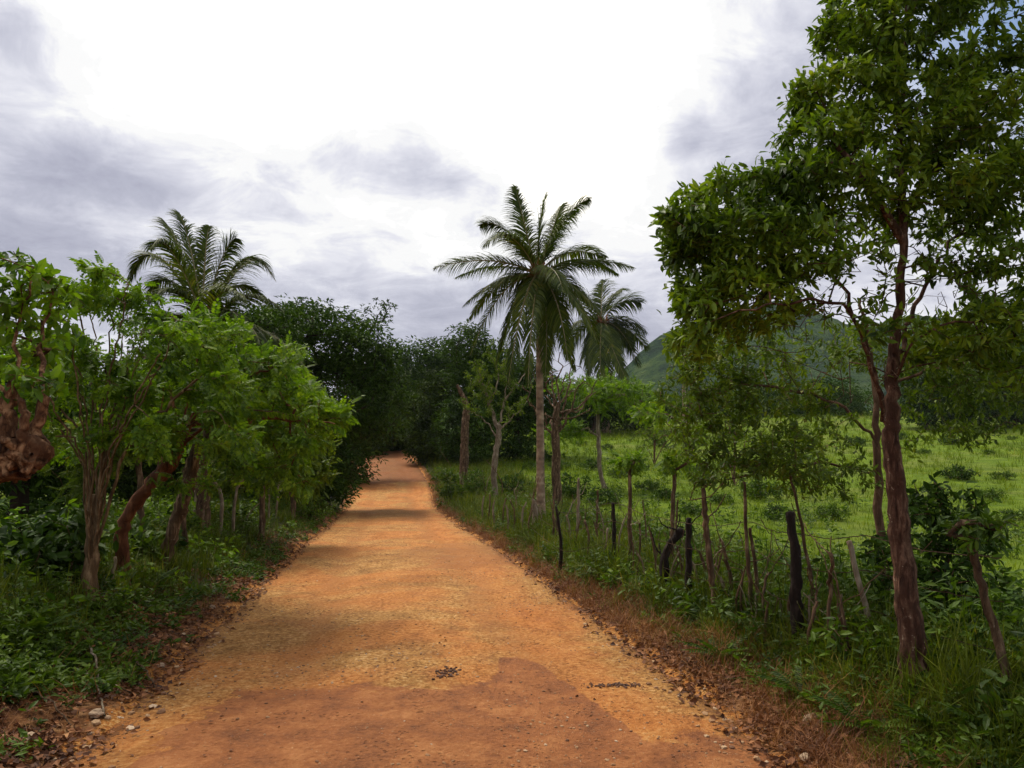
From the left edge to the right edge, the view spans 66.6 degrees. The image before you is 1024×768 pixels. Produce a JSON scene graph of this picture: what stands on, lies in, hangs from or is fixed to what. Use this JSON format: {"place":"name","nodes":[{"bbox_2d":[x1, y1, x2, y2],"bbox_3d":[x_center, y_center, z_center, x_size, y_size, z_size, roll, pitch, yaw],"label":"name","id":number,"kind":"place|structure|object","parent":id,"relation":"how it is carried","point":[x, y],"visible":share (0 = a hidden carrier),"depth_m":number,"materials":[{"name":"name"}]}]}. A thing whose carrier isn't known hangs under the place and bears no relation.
{"place":"outdoors","nodes":[
{"label":"outdoors","id":0,"kind":"place"},
{"bbox_2d":[58,451,781,767],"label":"dirt road","id":1,"kind":"structure","parent":0,"point":[318,720],"depth_m":5.79,"materials":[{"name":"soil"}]},
{"bbox_2d":[431,666,461,679],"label":"dirt clump","id":2,"kind":"object","parent":1,"relation":"on","point":[451,669],"visible":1,"depth_m":5.89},
{"bbox_2d":[581,682,646,688],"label":"dirt clump","id":3,"kind":"object","parent":1,"relation":"on","point":[620,684],"visible":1,"depth_m":5.60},
{"bbox_2d":[429,494,893,767],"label":"gravel","id":4,"kind":"structure","parent":1,"relation":"on","point":[756,758],"depth_m":5.13,"materials":[{"name":"gravel"}]},
{"bbox_2d":[0,411,1023,767],"bbox_3d":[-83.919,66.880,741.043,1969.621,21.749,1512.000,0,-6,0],"label":"ground","id":5,"kind":"structure","parent":0,"point":[114,705],"depth_m":20.59,"materials":[{"name":"plant"}]},
{"bbox_2d":[11,608,81,634],"bbox_3d":[-3.550,1.757,5.726,0.671,0.206,0.523,1,-6,-11],"label":"fern","id":6,"kind":"object","parent":5,"relation":"on","point":[40,625],"visible":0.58,"depth_m":5.72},
{"bbox_2d":[0,246,94,483],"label":"burled tree","id":7,"kind":"object","parent":5,"relation":"on","point":[26,450],"visible":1,"depth_m":4.37,"materials":[{"name":"green plant"}]},
{"bbox_2d":[0,338,107,520],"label":"dense tree","id":8,"kind":"object","parent":5,"relation":"on","point":[19,492],"visible":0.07,"depth_m":13.10,"materials":[{"name":"green plant"}]},
{"bbox_2d":[0,507,120,593],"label":"shrub","id":9,"kind":"object","parent":5,"relation":"on","point":[46,543],"visible":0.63,"depth_m":7.29,"materials":[{"name":"green plant"}]},
{"bbox_2d":[2,364,147,513],"bbox_3d":[-9.831,1.232,16.963,3.802,3.706,4.512,0,-6,0],"label":"dense tree","id":10,"kind":"object","parent":5,"relation":"on","point":[124,477],"visible":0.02,"depth_m":17.25,"materials":[{"name":"green plant"}]},
{"bbox_2d":[36,395,182,526],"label":"roadside tree","id":11,"kind":"object","parent":5,"relation":"on","point":[76,476],"visible":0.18,"depth_m":10.71,"materials":[{"name":"green plant"}]},
{"bbox_2d":[57,370,193,506],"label":"dense tree","id":12,"kind":"object","parent":5,"relation":"on","point":[149,470],"visible":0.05,"depth_m":19.50,"materials":[{"name":"green plant"}]},
{"bbox_2d":[0,250,267,600],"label":"roadside tree","id":13,"kind":"object","parent":5,"relation":"on","point":[121,391],"visible":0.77,"depth_m":7.04,"materials":[{"name":"green plant"}]},
{"bbox_2d":[109,517,166,563],"bbox_3d":[-4.502,1.999,9.455,0.783,0.788,0.929,2,-6,-22],"label":"shrub","id":14,"kind":"object","parent":5,"relation":"on","point":[147,539],"visible":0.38,"depth_m":9.34,"materials":[{"name":"plant"}]},
{"bbox_2d":[0,476,289,547],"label":"undergrowth","id":15,"kind":"object","parent":5,"relation":"on","point":[35,505],"visible":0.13,"depth_m":13.06,"materials":[{"name":"green plant"}]},
{"bbox_2d":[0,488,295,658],"bbox_3d":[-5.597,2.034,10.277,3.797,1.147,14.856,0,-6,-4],"label":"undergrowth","id":16,"kind":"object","parent":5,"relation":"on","point":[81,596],"visible":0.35,"depth_m":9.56,"materials":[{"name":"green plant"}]},
{"bbox_2d":[1,505,343,767],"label":"gravel","id":17,"kind":"structure","parent":5,"relation":"on","point":[129,727],"depth_m":4.98,"materials":[{"name":"gravel"}]},
{"bbox_2d":[0,488,347,760],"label":"undergrowth","id":18,"kind":"object","parent":5,"relation":"on","point":[108,635],"visible":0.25,"depth_m":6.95,"materials":[{"name":"plant"}]},
{"bbox_2d":[0,490,347,675],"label":"verge grass","id":19,"kind":"structure","parent":5,"relation":"on","point":[184,563],"depth_m":9.38,"materials":[{"name":"plant"}]},
{"bbox_2d":[138,346,238,499],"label":"dense tree","id":20,"kind":"object","parent":5,"relation":"on","point":[179,476],"depth_m":20.33,"materials":[{"name":"green plant"}]},
{"bbox_2d":[176,443,215,555],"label":"sapling","id":21,"kind":"object","parent":5,"relation":"on","point":[184,532],"visible":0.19,"depth_m":10.64,"materials":[{"name":"brown plant"}]},
{"bbox_2d":[136,369,269,567],"bbox_3d":[-3.912,0.898,9.741,1.738,2.887,1.639,0,-6,0],"label":"knotty tree","id":22,"kind":"object","parent":5,"relation":"on","point":[179,512],"visible":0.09,"depth_m":9.55,"materials":[{"name":"brown plant"}]},
{"bbox_2d":[123,208,309,511],"bbox_3d":[-5.844,-0.451,15.018,2.788,6.381,3.908,5,-7,-37],"label":"coconut palm","id":23,"kind":"object","parent":5,"relation":"on","point":[191,277],"visible":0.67,"depth_m":15.35,"materials":[{"name":"green plant"}]},
{"bbox_2d":[209,475,223,533],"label":"fence post","id":24,"kind":"object","parent":5,"relation":"on","point":[221,506],"visible":0.62,"depth_m":13.58,"materials":[{"name":"brown wood"}]},
{"bbox_2d":[135,379,315,533],"bbox_3d":[-4.894,1.115,13.166,3.269,2.919,1.988,0,-6,0],"label":"knotty tree","id":25,"kind":"object","parent":5,"relation":"on","point":[202,503],"visible":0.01,"depth_m":12.88,"materials":[{"name":"brown plant"}]},
{"bbox_2d":[113,297,363,581],"bbox_3d":[-3.120,0.582,8.514,2.959,3.205,2.428,0,-6,0],"label":"knotty tree","id":26,"kind":"object","parent":5,"relation":"on","point":[276,364],"visible":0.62,"depth_m":8.11,"materials":[{"name":"green plant"}]},
{"bbox_2d":[182,348,346,537],"bbox_3d":[-4.938,1.079,15.247,3.390,3.923,2.253,0,-6,0],"label":"roadside tree","id":27,"kind":"object","parent":5,"relation":"on","point":[318,467],"visible":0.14,"depth_m":15.12,"materials":[{"name":"green plant"}]},
{"bbox_2d":[226,298,311,497],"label":"dense tree","id":28,"kind":"object","parent":5,"relation":"on","point":[258,317],"visible":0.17,"depth_m":21.77,"materials":[{"name":"green plant"}]},
{"bbox_2d":[249,430,349,506],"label":"dense tree","id":29,"kind":"object","parent":5,"relation":"on","point":[331,468],"visible":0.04,"depth_m":24.18,"materials":[{"name":"green plant"}]},
{"bbox_2d":[280,494,335,523],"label":"shrub","id":30,"kind":"object","parent":5,"relation":"on","point":[311,511],"visible":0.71,"depth_m":20.23,"materials":[{"name":"plant"}]},
{"bbox_2d":[245,293,419,507],"bbox_3d":[-6.465,0.555,27.004,6.291,7.383,5.750,0,-6,0],"label":"dense tree","id":31,"kind":"object","parent":5,"relation":"on","point":[344,368],"visible":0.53,"depth_m":26.53,"materials":[{"name":"green plant"}]},
{"bbox_2d":[333,297,397,473],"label":"sparse tree","id":32,"kind":"object","parent":5,"relation":"on","point":[384,304],"visible":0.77,"depth_m":34.39,"materials":[{"name":"green plant"}]},
{"bbox_2d":[324,355,413,493],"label":"dense tree","id":33,"kind":"object","parent":5,"relation":"on","point":[368,454],"visible":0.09,"depth_m":36.99,"materials":[{"name":"green plant"}]},
{"bbox_2d":[348,365,415,454],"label":"dense tree","id":34,"kind":"object","parent":5,"relation":"on","point":[388,448],"visible":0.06,"depth_m":55.19,"materials":[{"name":"green plant"}]},
{"bbox_2d":[387,335,479,447],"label":"dense tree","id":35,"kind":"object","parent":5,"relation":"on","point":[431,360],"visible":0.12,"depth_m":64.42,"materials":[{"name":"green plant"}]},
{"bbox_2d":[396,365,492,465],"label":"dense tree","id":36,"kind":"object","parent":5,"relation":"on","point":[422,409],"visible":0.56,"depth_m":45.02,"materials":[{"name":"green plant"}]},
{"bbox_2d":[429,464,477,507],"bbox_3d":[-2.073,3.761,28.030,1.937,1.751,1.182,0,-6,0],"label":"shrub","id":37,"kind":"object","parent":5,"relation":"on","point":[447,489],"visible":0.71,"depth_m":27.96,"materials":[{"name":"plant"}]},
{"bbox_2d":[456,384,469,484],"bbox_3d":[-2.037,2.250,32.947,0.539,4.503,0.487,5,-8,-43],"label":"broken trunk","id":38,"kind":"object","parent":5,"relation":"on","point":[464,454],"visible":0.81,"depth_m":32.81,"materials":[{"name":"brown plant"}]},
{"bbox_2d":[430,318,523,464],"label":"dense tree","id":39,"kind":"object","parent":5,"relation":"on","point":[458,346],"visible":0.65,"depth_m":43.00,"materials":[{"name":"green plant"}]},
{"bbox_2d":[463,467,491,497],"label":"shrub","id":40,"kind":"object","parent":5,"relation":"on","point":[470,487],"visible":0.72,"depth_m":27.63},
{"bbox_2d":[0,478,984,767],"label":"leaf litter","id":41,"kind":"object","parent":5,"relation":"on","point":[60,736],"visible":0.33,"depth_m":5.51,"materials":[{"name":"plant"}]},
{"bbox_2d":[457,337,535,497],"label":"forked tree","id":42,"kind":"object","parent":5,"relation":"on","point":[485,388],"visible":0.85,"depth_m":26.41,"materials":[{"name":"green plant"}]},
{"bbox_2d":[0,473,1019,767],"bbox_3d":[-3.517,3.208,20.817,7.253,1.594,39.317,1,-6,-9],"label":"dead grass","id":43,"kind":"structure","parent":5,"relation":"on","point":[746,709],"depth_m":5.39,"materials":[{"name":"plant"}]},
{"bbox_2d":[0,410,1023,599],"bbox_3d":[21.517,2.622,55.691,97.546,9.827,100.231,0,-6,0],"label":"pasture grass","id":44,"kind":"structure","parent":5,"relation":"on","point":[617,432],"depth_m":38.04,"materials":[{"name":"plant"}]},
{"bbox_2d":[497,469,532,495],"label":"shrub","id":45,"kind":"object","parent":5,"relation":"on","point":[515,482],"visible":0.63,"depth_m":28.01,"materials":[{"name":"green plant"}]},
{"bbox_2d":[474,352,583,460],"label":"dense tree","id":46,"kind":"object","parent":5,"relation":"on","point":[517,441],"visible":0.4,"depth_m":47.19,"materials":[{"name":"green plant"}]},
{"bbox_2d":[433,184,633,517],"bbox_3d":[0.501,-0.751,17.627,4.707,8.052,3.719,0,-6,0],"label":"coconut palm","id":47,"kind":"object","parent":5,"relation":"on","point":[545,305],"visible":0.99,"depth_m":17.51,"materials":[{"name":"green plant"}]},
{"bbox_2d":[552,489,565,572],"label":"fence post","id":48,"kind":"object","parent":5,"relation":"on","point":[560,539],"visible":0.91,"depth_m":10.85,"materials":[{"name":"brown wood"}]},
{"bbox_2d":[522,353,599,507],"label":"bare tree","id":49,"kind":"object","parent":5,"relation":"on","point":[557,426],"visible":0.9,"depth_m":23.88,"materials":[{"name":"brown plant"}]},
{"bbox_2d":[545,471,592,498],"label":"shrub","id":50,"kind":"object","parent":5,"relation":"on","point":[564,486],"visible":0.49,"depth_m":28.08,"materials":[{"name":"green plant"}]},
{"bbox_2d":[531,366,659,488],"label":"feathery tree","id":51,"kind":"object","parent":5,"relation":"on","point":[603,390],"visible":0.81,"depth_m":31.67,"materials":[{"name":"green plant"}]},
{"bbox_2d":[587,487,623,505],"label":"pasture bush","id":52,"kind":"object","parent":5,"relation":"on","point":[612,496],"visible":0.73,"depth_m":26.39,"materials":[{"name":"green plant"}]},
{"bbox_2d":[535,379,678,436],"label":"dense tree","id":53,"kind":"object","parent":5,"relation":"on","point":[626,424],"visible":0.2,"depth_m":70.00,"materials":[{"name":"green plant"}]},
{"bbox_2d":[570,276,649,432],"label":"coconut palm","id":54,"kind":"object","parent":5,"relation":"on","point":[617,337],"visible":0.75,"depth_m":74.68,"materials":[{"name":"green plant"}]},
{"bbox_2d":[611,502,616,554],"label":"fence post","id":55,"kind":"object","parent":5,"relation":"on","point":[614,529],"visible":0.67,"depth_m":10.21,"materials":[{"name":"brown wood"}]},
{"bbox_2d":[506,485,1001,558],"bbox_3d":[0.907,1.793,11.758,0.792,0.173,15.374,1,-6,-11],"label":"fence wire","id":56,"kind":"object","parent":55,"relation":"attached to","point":[786,532],"visible":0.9,"depth_m":5.70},
{"bbox_2d":[506,495,1004,602],"bbox_3d":[0.906,2.032,11.733,0.791,0.180,15.374,1,-6,-11],"label":"fence wire","id":57,"kind":"object","parent":55,"relation":"attached to","point":[778,562],"visible":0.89,"depth_m":6.15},
{"bbox_2d":[604,445,651,568],"bbox_3d":[1.517,1.665,10.183,0.650,1.739,0.576,0,-6,0],"label":"live stake","id":58,"kind":"object","parent":5,"relation":"on","point":[634,465],"visible":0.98,"depth_m":10.18,"materials":[{"name":"green plant"}]},
{"bbox_2d":[635,479,662,490],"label":"pasture bush","id":59,"kind":"object","parent":5,"relation":"on","point":[647,483],"visible":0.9,"depth_m":31.12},
{"bbox_2d":[629,410,679,463],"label":"young tree","id":60,"kind":"object","parent":5,"relation":"on","point":[654,436],"visible":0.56,"depth_m":44.83,"materials":[{"name":"green plant"}]},
{"bbox_2d":[649,487,680,500],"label":"pasture bush","id":61,"kind":"object","parent":5,"relation":"on","point":[664,494],"visible":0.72,"depth_m":28.07,"materials":[{"name":"green plant"}]},
{"bbox_2d":[626,401,707,564],"bbox_3d":[1.829,1.292,9.137,0.954,2.242,0.687,0,-6,0],"label":"live stake","id":62,"kind":"object","parent":5,"relation":"on","point":[668,468],"visible":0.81,"depth_m":9.10,"materials":[{"name":"green plant"}]},
{"bbox_2d":[650,514,684,584],"bbox_3d":[1.678,1.888,8.355,0.351,0.992,0.295,0,-6,0],"label":"stump","id":63,"kind":"object","parent":5,"relation":"on","point":[678,534],"visible":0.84,"depth_m":8.31,"materials":[{"name":"wood"}]},
{"bbox_2d":[665,371,713,464],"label":"young tree","id":64,"kind":"object","parent":5,"relation":"on","point":[674,393],"visible":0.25,"depth_m":40.06,"materials":[{"name":"green plant"}]},
{"bbox_2d":[684,511,701,595],"bbox_3d":[1.800,1.741,7.615,0.268,1.185,0.088,-3,-7,27],"label":"fence post","id":65,"kind":"object","parent":5,"relation":"on","point":[688,554],"visible":0.73,"depth_m":7.64,"materials":[{"name":"brown wood"}]},
{"bbox_2d":[508,508,1007,652],"bbox_3d":[0.906,2.304,11.705,0.791,0.175,15.374,1,-6,-11],"label":"fence wire","id":66,"kind":"object","parent":65,"relation":"attached to","point":[766,590],"visible":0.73,"depth_m":6.66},
{"bbox_2d":[701,452,729,609],"bbox_3d":[1.835,1.428,7.012,0.256,1.637,0.396,-2,-6,21],"label":"fence post","id":67,"kind":"object","parent":5,"relation":"on","point":[709,556],"visible":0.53,"depth_m":7.04,"materials":[{"name":"brown plant"}]},
{"bbox_2d":[675,632,757,656],"bbox_3d":[1.603,2.003,6.069,0.685,0.228,0.621,0,-6,0],"label":"fern","id":68,"kind":"object","parent":5,"relation":"on","point":[709,645],"visible":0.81,"depth_m":6.00,"materials":[{"name":"plant"}]},
{"bbox_2d":[710,503,732,595],"bbox_3d":[1.994,1.679,7.370,0.216,1.101,0.106,-2,-6,15],"label":"fence post","id":69,"kind":"object","parent":5,"relation":"on","point":[727,563],"visible":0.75,"depth_m":7.35,"materials":[{"name":"brown wood"}]},
{"bbox_2d":[421,454,1023,767],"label":"verge grass","id":70,"kind":"structure","parent":5,"relation":"on","point":[943,666],"depth_m":5.48,"materials":[{"name":"plant"}]},
{"bbox_2d":[444,464,1013,601],"bbox_3d":[0.572,3.172,24.227,4.063,2.269,39.358,1,-6,-11],"label":"fence","id":71,"kind":"object","parent":5,"relation":"on","point":[694,537],"visible":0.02,"depth_m":13.68,"materials":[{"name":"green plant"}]},
{"bbox_2d":[434,463,1023,759],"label":"undergrowth","id":72,"kind":"object","parent":5,"relation":"on","point":[1017,614],"visible":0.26,"depth_m":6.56,"materials":[{"name":"plant"}]},
{"bbox_2d":[442,446,1023,598],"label":"undergrowth","id":73,"kind":"object","parent":5,"relation":"on","point":[811,520],"visible":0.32,"depth_m":21.86,"materials":[{"name":"plant"}]},
{"bbox_2d":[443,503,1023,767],"bbox_3d":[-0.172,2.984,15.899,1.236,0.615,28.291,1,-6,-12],"label":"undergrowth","id":74,"kind":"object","parent":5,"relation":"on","point":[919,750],"visible":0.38,"depth_m":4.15,"materials":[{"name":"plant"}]},
{"bbox_2d":[708,408,764,485],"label":"young tree","id":75,"kind":"object","parent":5,"relation":"on","point":[734,433],"visible":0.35,"depth_m":33.80,"materials":[{"name":"green plant"}]},
{"bbox_2d":[739,482,778,609],"bbox_3d":[2.097,1.499,6.692,0.094,1.312,0.395,5,-8,-40],"label":"fence post","id":76,"kind":"object","parent":5,"relation":"on","point":[748,566],"visible":0.71,"depth_m":6.73,"materials":[{"name":"brown plant"}]},
{"bbox_2d":[735,477,786,499],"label":"pasture bush","id":77,"kind":"object","parent":5,"relation":"on","point":[752,490],"visible":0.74,"depth_m":28.00,"materials":[{"name":"plant"}]},
{"bbox_2d":[748,528,773,607],"bbox_3d":[2.222,1.721,6.824,0.340,0.929,0.089,4,-7,-33],"label":"fence post","id":78,"kind":"object","parent":5,"relation":"on","point":[753,557],"visible":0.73,"depth_m":6.78,"materials":[{"name":"brown wood"}]},
{"bbox_2d":[729,379,818,416],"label":"dense tree","id":79,"kind":"object","parent":5,"relation":"on","point":[797,411],"visible":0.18,"depth_m":96.28,"materials":[{"name":"green plant"}]},
{"bbox_2d":[762,529,788,618],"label":"thin sapling","id":80,"kind":"object","parent":5,"relation":"on","point":[765,581],"visible":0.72,"depth_m":6.44,"materials":[{"name":"brown plant"}]},
{"bbox_2d":[760,502,795,519],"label":"pasture bush","id":81,"kind":"object","parent":5,"relation":"on","point":[774,509],"visible":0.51,"depth_m":22.35,"materials":[{"name":"green plant"}]},
{"bbox_2d":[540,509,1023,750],"bbox_3d":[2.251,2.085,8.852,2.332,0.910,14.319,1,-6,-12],"label":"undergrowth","id":82,"kind":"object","parent":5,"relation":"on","point":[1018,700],"visible":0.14,"depth_m":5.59,"materials":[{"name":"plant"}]},
{"bbox_2d":[786,511,804,646],"bbox_3d":[2.090,1.500,5.718,0.134,1.130,0.129,0,-6,0],"label":"fence post","id":83,"kind":"object","parent":5,"relation":"on","point":[796,584],"visible":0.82,"depth_m":5.68,"materials":[{"name":"black wood"}]},
{"bbox_2d":[748,660,854,698],"bbox_3d":[1.854,1.888,4.947,0.549,0.193,0.589,2,-6,-18],"label":"fern","id":84,"kind":"object","parent":5,"relation":"on","point":[780,679],"visible":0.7,"depth_m":5.00,"materials":[{"name":"plant"}]},
{"bbox_2d":[789,470,818,613],"bbox_3d":[2.309,1.400,6.110,0.245,1.445,0.092,0,-6,0],"label":"fence post","id":85,"kind":"object","parent":5,"relation":"on","point":[801,524],"visible":0.62,"depth_m":6.14,"materials":[{"name":"brown wood"}]},
{"bbox_2d":[807,568,817,643],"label":"thin sapling","id":86,"kind":"object","parent":5,"relation":"on","point":[813,614],"visible":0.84,"depth_m":5.44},
{"bbox_2d":[804,523,834,652],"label":"thin sapling","id":87,"kind":"object","parent":5,"relation":"on","point":[829,580],"visible":0.7,"depth_m":5.25,"materials":[{"name":"brown plant"}]},
{"bbox_2d":[637,542,1023,719],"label":"undergrowth","id":88,"kind":"object","parent":5,"relation":"on","point":[977,636],"visible":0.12,"depth_m":5.46,"materials":[{"name":"green plant"}]},
{"bbox_2d":[790,374,873,415],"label":"dense tree","id":89,"kind":"object","parent":5,"relation":"on","point":[844,399],"visible":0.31,"depth_m":96.73,"materials":[{"name":"green plant"}]},
{"bbox_2d":[815,538,848,650],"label":"thin sapling","id":90,"kind":"object","parent":5,"relation":"on","point":[842,611],"visible":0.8,"depth_m":5.13,"materials":[{"name":"brown plant"}]},
{"bbox_2d":[812,502,852,521],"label":"pasture bush","id":91,"kind":"object","parent":5,"relation":"on","point":[822,511],"visible":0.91,"depth_m":22.16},
{"bbox_2d":[648,0,1023,687],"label":"broadleaf tree","id":92,"kind":"object","parent":5,"relation":"on","point":[764,224],"visible":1,"depth_m":4.61,"materials":[{"name":"green plant"}]},
{"bbox_2d":[650,300,1023,580],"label":"slender tree","id":93,"kind":"object","parent":5,"relation":"on","point":[742,382],"visible":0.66,"depth_m":6.84,"materials":[{"name":"green plant"}]},
{"bbox_2d":[809,600,895,683],"bbox_3d":[2.292,1.760,5.198,0.602,0.580,0.834,-2,-6,14],"label":"shrub","id":94,"kind":"object","parent":5,"relation":"on","point":[838,635],"visible":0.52,"depth_m":5.12,"materials":[{"name":"plant"}]},
{"bbox_2d":[846,540,871,648],"bbox_3d":[2.448,1.567,5.457,0.180,0.934,0.068,0,-6,0],"label":"fence post","id":95,"kind":"object","parent":5,"relation":"on","point":[855,568],"visible":0.56,"depth_m":5.46,"materials":[{"name":"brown wood"}]},
{"bbox_2d":[804,682,933,733],"bbox_3d":[1.975,1.863,4.379,0.527,0.173,0.705,5,-8,-43],"label":"fern","id":96,"kind":"object","parent":5,"relation":"on","point":[842,708],"visible":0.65,"depth_m":4.42,"materials":[{"name":"plant"}]},
{"bbox_2d":[886,692,983,730],"bbox_3d":[2.301,1.736,4.126,0.599,0.223,0.489,-2,-6,18],"label":"fern","id":97,"kind":"object","parent":5,"relation":"on","point":[913,712],"visible":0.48,"depth_m":4.15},
{"bbox_2d":[857,470,1023,625],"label":"shrub","id":98,"kind":"object","parent":5,"relation":"on","point":[922,510],"visible":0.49,"depth_m":6.20,"materials":[{"name":"green plant"}]},
{"bbox_2d":[897,341,988,428],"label":"dense tree","id":99,"kind":"object","parent":5,"relation":"on","point":[927,411],"visible":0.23,"depth_m":77.10,"materials":[{"name":"green plant"}]},
{"bbox_2d":[937,463,981,479],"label":"pasture bush","id":100,"kind":"object","parent":5,"relation":"on","point":[960,474],"visible":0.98,"depth_m":35.22,"materials":[{"name":"green plant"}]},
{"bbox_2d":[933,504,1019,690],"bbox_3d":[2.612,1.300,4.329,0.401,1.260,0.489,0,-6,0],"label":"live stake","id":101,"kind":"object","parent":5,"relation":"on","point":[989,526],"visible":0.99,"depth_m":4.29,"materials":[{"name":"brown plant"}]},
{"bbox_2d":[932,325,1023,425],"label":"dense tree","id":102,"kind":"object","parent":5,"relation":"on","point":[987,416],"visible":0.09,"depth_m":78.23,"materials":[{"name":"green plant"}]},
{"bbox_2d":[933,685,1023,738],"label":"fern","id":103,"kind":"object","parent":5,"relation":"on","point":[960,713],"visible":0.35,"depth_m":3.86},
{"bbox_2d":[976,487,1008,499],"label":"pasture bush","id":104,"kind":"object","parent":5,"relation":"on","point":[991,494],"visible":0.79,"depth_m":27.71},
{"bbox_2d":[979,345,1023,427],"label":"dense tree","id":105,"kind":"object","parent":5,"relation":"on","point":[1016,420],"visible":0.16,"depth_m":77.55,"materials":[{"name":"green plant"}]},
{"bbox_2d":[0,0,1023,406],"label":"sky","id":106,"kind":"structure","parent":0,"point":[358,147],"materials":[{"name":"white"}]},
{"bbox_2d":[615,301,954,410],"bbox_3d":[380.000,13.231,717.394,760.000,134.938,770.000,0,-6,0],"label":"hills","id":107,"kind":"structure","parent":0,"point":[654,366],"depth_m":526.58,"materials":[{"name":"plant"}]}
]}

